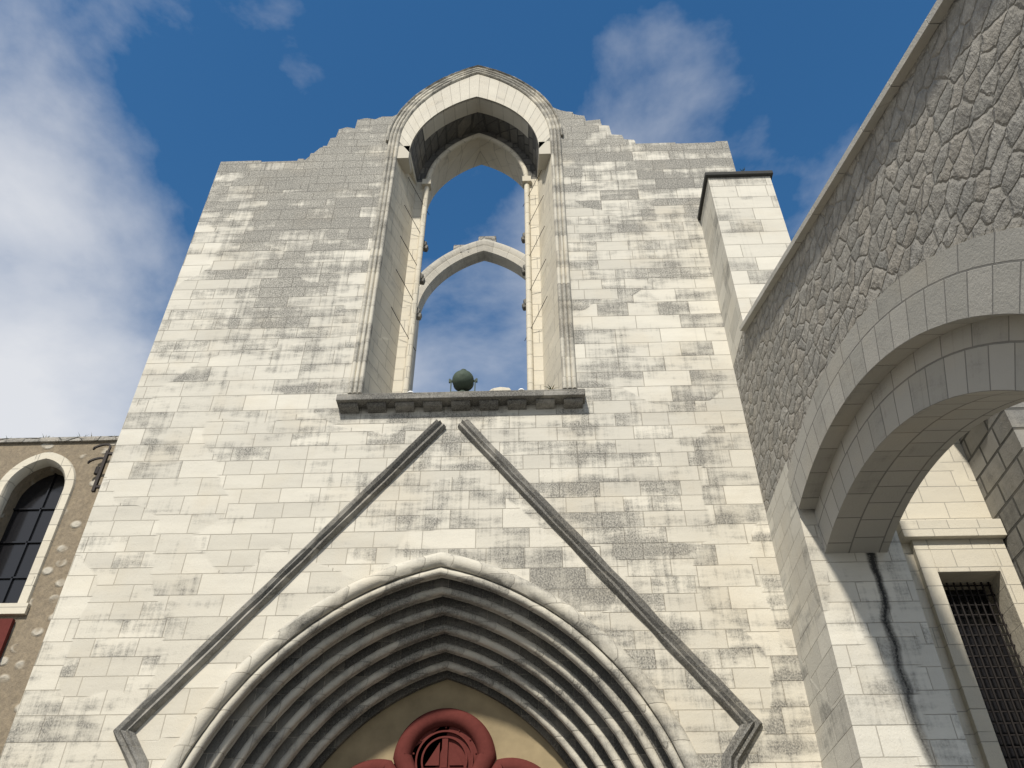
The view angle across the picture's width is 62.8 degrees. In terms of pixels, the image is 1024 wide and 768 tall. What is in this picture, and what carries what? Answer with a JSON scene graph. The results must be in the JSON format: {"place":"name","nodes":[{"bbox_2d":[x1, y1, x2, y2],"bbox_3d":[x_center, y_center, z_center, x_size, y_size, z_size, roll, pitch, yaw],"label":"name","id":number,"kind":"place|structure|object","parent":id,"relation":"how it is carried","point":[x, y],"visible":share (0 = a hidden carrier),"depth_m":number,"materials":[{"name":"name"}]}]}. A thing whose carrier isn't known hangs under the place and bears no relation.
{"place":"outdoors","nodes":[
{"label":"outdoors","id":0,"kind":"place"},
{"bbox_2d":[0,442,116,755],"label":"aisle wall","id":1,"kind":"structure","parent":0,"point":[18,658],"depth_m":15.59,"materials":[{"name":"brown stone"}]},
{"bbox_2d":[0,618,15,657],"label":"banner","id":2,"kind":"object","parent":1,"relation":"attached to","point":[6,626],"visible":1,"depth_m":14.56,"materials":[{"name":"fabric"}]},
{"bbox_2d":[0,473,64,602],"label":"window glazing","id":3,"kind":"structure","parent":1,"relation":"attached to","point":[27,527],"depth_m":16.41,"materials":[{"name":"black glass"}]},
{"bbox_2d":[0,452,75,615],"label":"window surround","id":4,"kind":"object","parent":1,"relation":"attached to","point":[12,478],"visible":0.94,"depth_m":16.37,"materials":[{"name":"white stone"}]},
{"bbox_2d":[0,436,118,443],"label":"roof edge","id":5,"kind":"object","parent":1,"relation":"on","point":[59,439],"depth_m":17.24,"materials":[{"name":"grey stone"}]},
{"bbox_2d":[6,167,744,437],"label":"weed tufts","id":6,"kind":"object","parent":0,"point":[544,386],"visible":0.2,"depth_m":17.45,"materials":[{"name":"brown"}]},
{"bbox_2d":[0,0,936,437],"label":"sky","id":7,"kind":"structure","parent":0,"point":[119,119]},
{"bbox_2d":[416,232,525,320],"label":"tracery stubs","id":8,"kind":"object","parent":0,"point":[422,282],"depth_m":21.25,"materials":[{"name":"grey stone"}]},
{"label":"ground","id":9,"kind":"structure","parent":0,"visible":0},
{"bbox_2d":[0,98,822,767],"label":"front wall","id":10,"kind":"structure","parent":9,"relation":"on","point":[248,460],"depth_m":15.93,"materials":[{"name":"stone"}]},
{"bbox_2d":[87,443,112,492],"bbox_3d":[-8.130,1.638,16.522,0.529,1.136,0.100,-1,-40,2],"label":"wall bracket","id":11,"kind":"object","parent":10,"relation":"attached to","point":[98,471],"visible":0.96,"depth_m":16.54,"materials":[{"name":"black metal"}]},
{"bbox_2d":[161,552,703,767],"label":"outer arch moulding","id":12,"kind":"object","parent":10,"relation":"attached to","point":[597,636],"visible":1,"depth_m":13.78,"materials":[{"name":"beige stone"}]},
{"bbox_2d":[181,567,683,767],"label":"portal archivolts","id":13,"kind":"object","parent":10,"relation":"attached to","point":[264,698],"visible":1,"depth_m":14.25,"materials":[{"name":"grey stone"}]},
{"bbox_2d":[113,419,762,767],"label":"gable moulding","id":14,"kind":"object","parent":10,"relation":"attached to","point":[744,717],"visible":1,"depth_m":14.14,"materials":[{"name":"grey stone"}]},
{"bbox_2d":[297,112,585,160],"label":"loose stones","id":15,"kind":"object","parent":10,"relation":"on","point":[379,117],"depth_m":22.86,"materials":[{"name":"stone"}]},
{"bbox_2d":[321,679,567,767],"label":"tympanum","id":16,"kind":"object","parent":10,"relation":"attached to","point":[512,734],"visible":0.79,"depth_m":14.79,"materials":[{"name":"paint"}]},
{"bbox_2d":[351,708,539,767],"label":"trefoil frame","id":17,"kind":"object","parent":10,"relation":"attached to","point":[474,728],"visible":1,"depth_m":14.51,"materials":[{"name":"red stone"}]},
{"bbox_2d":[394,726,477,767],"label":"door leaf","id":18,"kind":"object","parent":17,"relation":"in","point":[446,747],"visible":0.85,"depth_m":14.51,"materials":[{"name":"red wood"}]},
{"bbox_2d":[336,389,584,413],"bbox_3d":[-1.014,0.575,17.345,5.005,0.528,1.308,-1,-40,2],"label":"window sill","id":19,"kind":"structure","parent":10,"relation":"attached to","point":[459,401],"depth_m":16.83,"materials":[{"name":"grey stone"}]},
{"bbox_2d":[449,369,477,391],"bbox_3d":[-1.017,-0.087,17.359,0.596,0.614,0.345,-1,-40,2],"label":"sill floodlight","id":20,"kind":"object","parent":19,"relation":"on","point":[462,380],"visible":0.94,"depth_m":17.27,"materials":[{"name":"green paint"}]},
{"bbox_2d":[489,387,510,390],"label":"stone block","id":21,"kind":"structure","parent":19,"relation":"on","point":[500,389],"depth_m":16.98,"materials":[{"name":"beige stone"}]},
{"bbox_2d":[347,67,576,393],"bbox_3d":[-1.026,-4.673,21.253,4.727,12.599,0.144,-1,-40,2],"label":"window moulding","id":22,"kind":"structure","parent":10,"relation":"attached to","point":[362,348],"depth_m":20.21,"materials":[{"name":"beige stone"}]},
{"bbox_2d":[402,133,533,392],"bbox_3d":[-0.986,-3.294,21.577,3.040,10.885,0.250,-1,-40,2],"label":"window frame","id":23,"kind":"structure","parent":10,"relation":"attached to","point":[427,183],"depth_m":21.46,"materials":[{"name":"beige stone"}]},
{"bbox_2d":[391,171,546,350],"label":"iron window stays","id":24,"kind":"object","parent":10,"relation":"attached to","point":[424,240],"depth_m":21.36,"materials":[{"name":"black metal"}]},
{"bbox_2d":[397,74,550,173],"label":"window head voussoirs","id":25,"kind":"object","parent":10,"relation":"attached to","point":[495,92],"depth_m":24.06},
{"bbox_2d":[386,65,562,141],"bbox_3d":[-1.026,-8.134,24.113,4.873,3.779,0.162,-1,-40,2],"label":"hood mould","id":26,"kind":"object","parent":10,"relation":"attached to","point":[460,71],"depth_m":24.24,"materials":[{"name":"grey stone"}]},
{"bbox_2d":[409,239,525,390],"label":"distant arch","id":27,"kind":"structure","parent":9,"relation":"on","point":[439,271],"depth_m":30.01,"materials":[{"name":"beige stone"}]},
{"bbox_2d":[453,236,496,252],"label":"broken stones","id":28,"kind":"object","parent":27,"relation":"on","point":[491,238],"visible":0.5,"depth_m":30.61,"materials":[{"name":"beige stone"}]},
{"bbox_2d":[700,176,974,767],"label":"buttress","id":29,"kind":"structure","parent":9,"relation":"on","point":[878,693],"depth_m":12.34,"materials":[{"name":"white stone"}]},
{"bbox_2d":[697,170,772,219],"bbox_3d":[5.278,-4.467,19.931,1.560,0.120,1.340,-1,-40,2],"label":"pillar cap","id":30,"kind":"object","parent":29,"relation":"on","point":[707,175],"depth_m":19.43,"materials":[{"name":"grey stone"}]},
{"bbox_2d":[733,0,1023,512],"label":"buttress wall","id":31,"kind":"structure","parent":9,"relation":"on","point":[936,166],"depth_m":9.35,"materials":[{"name":"stone"}]},
{"bbox_2d":[739,0,953,330],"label":"wall coping","id":32,"kind":"object","parent":31,"relation":"attached to","point":[929,26],"visible":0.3,"depth_m":10.27,"materials":[{"name":"stone"}]},
{"bbox_2d":[787,226,1023,552],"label":"flying buttress arch rings","id":33,"kind":"object","parent":31,"relation":"attached to","point":[923,373],"visible":1,"depth_m":9.97,"materials":[{"name":"grey stone"}]},
{"bbox_2d":[900,440,1023,767],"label":"aisle wall","id":34,"kind":"structure","parent":9,"relation":"on","point":[948,488],"depth_m":14.82,"materials":[{"name":"beige stone"}]},
{"bbox_2d":[896,519,1023,767],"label":"window frame","id":35,"kind":"object","parent":34,"relation":"attached to","point":[961,547],"visible":0.91,"depth_m":14.33,"materials":[{"name":"beige stone"}]},
{"bbox_2d":[943,582,1023,767],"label":"grille window","id":36,"kind":"structure","parent":34,"relation":"attached to","point":[999,667],"depth_m":13.78,"materials":[{"name":"metal"}]},
{"bbox_2d":[944,590,1023,767],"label":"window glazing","id":37,"kind":"structure","parent":34,"relation":"attached to","point":[1000,680],"depth_m":13.91,"materials":[{"name":"black"}]},
{"bbox_2d":[959,402,1023,588],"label":"rusticated pier","id":38,"kind":"structure","parent":9,"relation":"on","point":[993,447],"depth_m":14.64,"materials":[{"name":"grey stone"}]}
]}

